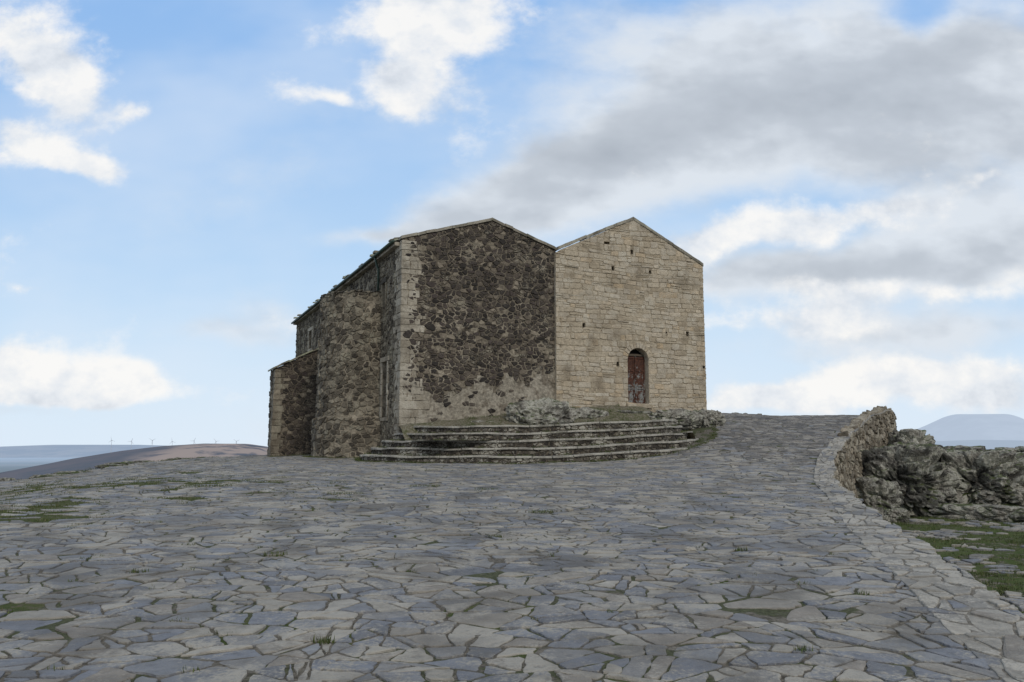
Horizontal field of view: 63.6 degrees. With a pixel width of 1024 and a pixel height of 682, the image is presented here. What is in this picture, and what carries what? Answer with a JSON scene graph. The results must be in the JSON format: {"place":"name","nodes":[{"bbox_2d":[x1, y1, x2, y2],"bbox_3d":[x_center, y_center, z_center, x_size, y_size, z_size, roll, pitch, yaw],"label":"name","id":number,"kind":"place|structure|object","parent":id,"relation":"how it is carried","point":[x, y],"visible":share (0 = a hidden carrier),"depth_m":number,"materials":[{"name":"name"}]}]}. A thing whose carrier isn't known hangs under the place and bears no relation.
{"place":"outdoors","nodes":[
{"label":"outdoors","id":0,"kind":"place"},
{"bbox_2d":[0,445,163,457],"bbox_3d":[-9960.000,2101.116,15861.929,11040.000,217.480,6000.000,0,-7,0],"label":"hazy upland","id":1,"kind":"structure","parent":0,"point":[55,451],"depth_m":13855.14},
{"bbox_2d":[0,444,267,479],"bbox_3d":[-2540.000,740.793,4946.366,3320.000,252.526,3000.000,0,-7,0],"label":"distant hill","id":2,"kind":"structure","parent":0,"point":[159,453],"depth_m":4271.53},
{"bbox_2d":[0,413,1004,681],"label":"plaza pavement","id":3,"kind":"structure","parent":0,"point":[466,601],"depth_m":7.82,"materials":[{"name":"stone"}]},
{"bbox_2d":[684,546,696,550],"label":"loose stone","id":4,"kind":"object","parent":3,"relation":"on","point":[686,548],"visible":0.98,"depth_m":9.25,"materials":[{"name":"grey stone"}]},
{"bbox_2d":[0,403,1023,672],"bbox_3d":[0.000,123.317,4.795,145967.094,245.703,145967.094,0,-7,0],"label":"ground","id":5,"kind":"structure","parent":0,"point":[8,464],"depth_m":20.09,"materials":[{"name":"green plant"}]},
{"bbox_2d":[0,477,15,481],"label":"edge rock","id":6,"kind":"object","parent":5,"relation":"on","point":[6,479],"visible":0.33,"depth_m":27.20,"materials":[{"name":"stone"}]},
{"bbox_2d":[29,474,58,478],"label":"edge rock","id":7,"kind":"object","parent":5,"relation":"on","point":[42,476],"visible":0.3,"depth_m":28.93,"materials":[{"name":"stone"}]},
{"bbox_2d":[53,472,80,473],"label":"edge rock","id":8,"kind":"object","parent":5,"relation":"on","point":[63,473],"visible":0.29,"depth_m":29.88,"materials":[{"name":"stone"}]},
{"bbox_2d":[65,471,82,473],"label":"edge rock","id":9,"kind":"object","parent":5,"relation":"on","point":[70,472],"visible":0.34,"depth_m":30.04,"materials":[{"name":"stone"}]},
{"bbox_2d":[95,464,125,468],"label":"edge rock","id":10,"kind":"object","parent":5,"relation":"on","point":[102,465],"visible":0.56,"depth_m":32.91,"materials":[{"name":"stone"}]},
{"bbox_2d":[105,462,130,463],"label":"edge rock","id":11,"kind":"object","parent":5,"relation":"on","point":[118,463],"visible":0.39,"depth_m":33.78,"materials":[{"name":"stone"}]},
{"bbox_2d":[132,460,151,462],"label":"edge rock","id":12,"kind":"object","parent":5,"relation":"on","point":[142,461],"visible":0.45,"depth_m":34.44,"materials":[{"name":"stone"}]},
{"bbox_2d":[167,457,181,460],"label":"edge rock","id":13,"kind":"object","parent":5,"relation":"on","point":[176,458],"visible":0.48,"depth_m":35.47,"materials":[{"name":"stone"}]},
{"bbox_2d":[267,217,706,457],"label":"stone church","id":14,"kind":"structure","parent":5,"relation":"on","point":[492,316],"depth_m":30.52,"materials":[{"name":"stone"}]},
{"bbox_2d":[307,326,313,351],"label":"window","id":15,"kind":"structure","parent":14,"relation":"in","point":[311,328],"depth_m":43.67,"materials":[{"name":"grey stone"}]},
{"bbox_2d":[380,277,387,322],"bbox_3d":[-4.716,-1.515,30.471,0.084,1.612,0.760,3,-8,-24],"label":"window","id":16,"kind":"structure","parent":14,"relation":"in","point":[384,280],"depth_m":30.40,"materials":[{"name":"grey stone"}]},
{"bbox_2d":[379,355,389,420],"bbox_3d":[-4.594,1.726,29.791,0.085,2.312,1.120,3,-8,-24],"label":"side doorway","id":17,"kind":"structure","parent":14,"relation":"in","point":[386,358],"depth_m":29.83,"materials":[{"name":"grey stone"}]},
{"bbox_2d":[628,349,644,403],"bbox_3d":[4.738,1.328,32.061,0.940,2.250,0.147,3,-8,-24],"label":"door","id":18,"kind":"structure","parent":14,"relation":"in","point":[636,364],"depth_m":32.06,"materials":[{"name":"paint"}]},
{"bbox_2d":[360,419,698,463],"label":"curved stone steps","id":19,"kind":"structure","parent":5,"relation":"on","point":[580,449],"depth_m":25.76,"materials":[{"name":"grey stone"}]},
{"bbox_2d":[854,475,904,515],"bbox_3d":[12.091,5.415,28.011,2.002,1.722,2.002,0,-7,0],"label":"rock","id":20,"kind":"object","parent":5,"relation":"on","point":[876,493],"visible":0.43,"depth_m":27.28,"materials":[{"name":"stone"}]},
{"bbox_2d":[883,508,909,522],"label":"rock","id":21,"kind":"object","parent":5,"relation":"on","point":[895,515],"visible":0.74,"depth_m":25.61,"materials":[{"name":"stone"}]},
{"bbox_2d":[860,444,960,517],"bbox_3d":[13.724,5.247,29.354,3.805,3.157,3.099,-2,-8,19],"label":"rock","id":22,"kind":"object","parent":5,"relation":"on","point":[922,478],"visible":0.52,"depth_m":28.23,"materials":[{"name":"stone"}]},
{"bbox_2d":[813,406,1023,681],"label":"retaining wall","id":23,"kind":"structure","parent":5,"relation":"on","point":[991,623],"depth_m":8.17,"materials":[{"name":"stone"}]},
{"bbox_2d":[887,442,954,452],"bbox_3d":[15.145,5.268,31.133,4.015,2.920,3.466,5,-9,-37],"label":"rock","id":24,"kind":"object","parent":5,"relation":"on","point":[903,445],"visible":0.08,"depth_m":30.83,"materials":[{"name":"stone"}]},
{"bbox_2d":[888,429,935,444],"bbox_3d":[15.611,4.326,32.536,1.856,1.742,1.928,3,-8,-24],"label":"rock","id":25,"kind":"object","parent":24,"relation":"on","point":[907,436],"visible":0.27,"depth_m":31.95,"materials":[{"name":"stone"}]},
{"bbox_2d":[944,445,985,450],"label":"rock","id":26,"kind":"object","parent":5,"relation":"on","point":[962,447],"visible":0.05,"depth_m":32.07,"materials":[{"name":"stone"}]},
{"bbox_2d":[928,503,1023,522],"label":"rock","id":27,"kind":"object","parent":5,"relation":"on","point":[998,513],"visible":0.66,"depth_m":26.43,"materials":[{"name":"stone"}]},
{"bbox_2d":[939,449,1023,506],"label":"rock","id":28,"kind":"object","parent":5,"relation":"on","point":[994,477],"visible":0.43,"depth_m":28.59,"materials":[{"name":"stone"}]},
{"bbox_2d":[986,446,1023,451],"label":"rock","id":29,"kind":"object","parent":5,"relation":"on","point":[1019,449],"visible":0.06,"depth_m":32.60,"materials":[{"name":"stone"}]},
{"bbox_2d":[0,0,1023,446],"label":"sky","id":30,"kind":"structure","parent":0,"point":[181,181],"materials":[{"name":"blue"}]},
{"bbox_2d":[400,405,695,439],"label":"grass patch","id":31,"kind":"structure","parent":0,"point":[407,428],"depth_m":28.66,"materials":[{"name":"green plant"}]},
{"bbox_2d":[505,397,578,424],"bbox_3d":[1.059,2.710,28.865,2.786,1.500,1.603,2,-7,-13],"label":"rock","id":32,"kind":"object","parent":31,"relation":"on","point":[544,411],"visible":0.6,"depth_m":28.32,"materials":[{"name":"stone"}]},
{"bbox_2d":[575,407,608,418],"bbox_3d":[2.706,2.739,29.881,1.698,0.706,0.888,3,-8,-25],"label":"rock","id":33,"kind":"object","parent":31,"relation":"on","point":[585,412],"visible":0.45,"depth_m":29.58,"materials":[{"name":"stone"}]},
{"bbox_2d":[616,410,651,414],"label":"rock","id":34,"kind":"object","parent":31,"relation":"on","point":[632,412],"visible":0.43,"depth_m":30.54,"materials":[{"name":"stone"}]},
{"bbox_2d":[648,408,705,430],"bbox_3d":[6.200,2.981,31.172,2.686,0.877,1.094,2,-7,-18],"label":"rock","id":35,"kind":"object","parent":31,"relation":"on","point":[687,419],"visible":0.67,"depth_m":30.76,"materials":[{"name":"stone"}]},
{"bbox_2d":[693,409,725,427],"bbox_3d":[7.489,3.118,31.770,1.256,1.068,1.276,4,-8,-26],"label":"rock","id":36,"kind":"object","parent":31,"relation":"on","point":[714,418],"visible":0.45,"depth_m":31.28,"materials":[{"name":"stone"}]},
{"bbox_2d":[902,518,1023,613],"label":"pavement","id":37,"kind":"structure","parent":0,"point":[1015,599],"depth_m":19.21,"materials":[{"name":"stone"}]},
{"bbox_2d":[918,414,1023,440],"bbox_3d":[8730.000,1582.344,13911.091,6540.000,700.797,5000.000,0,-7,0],"label":"table mountain","id":38,"kind":"structure","parent":0,"point":[979,427],"depth_m":12681.24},
{"bbox_2d":[935,440,1023,448],"bbox_3d":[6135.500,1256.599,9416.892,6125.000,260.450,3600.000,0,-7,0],"label":"hazy foothill","id":39,"kind":"structure","parent":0,"point":[990,444],"depth_m":8801.69,"materials":[{"name":"blue"}]}
]}

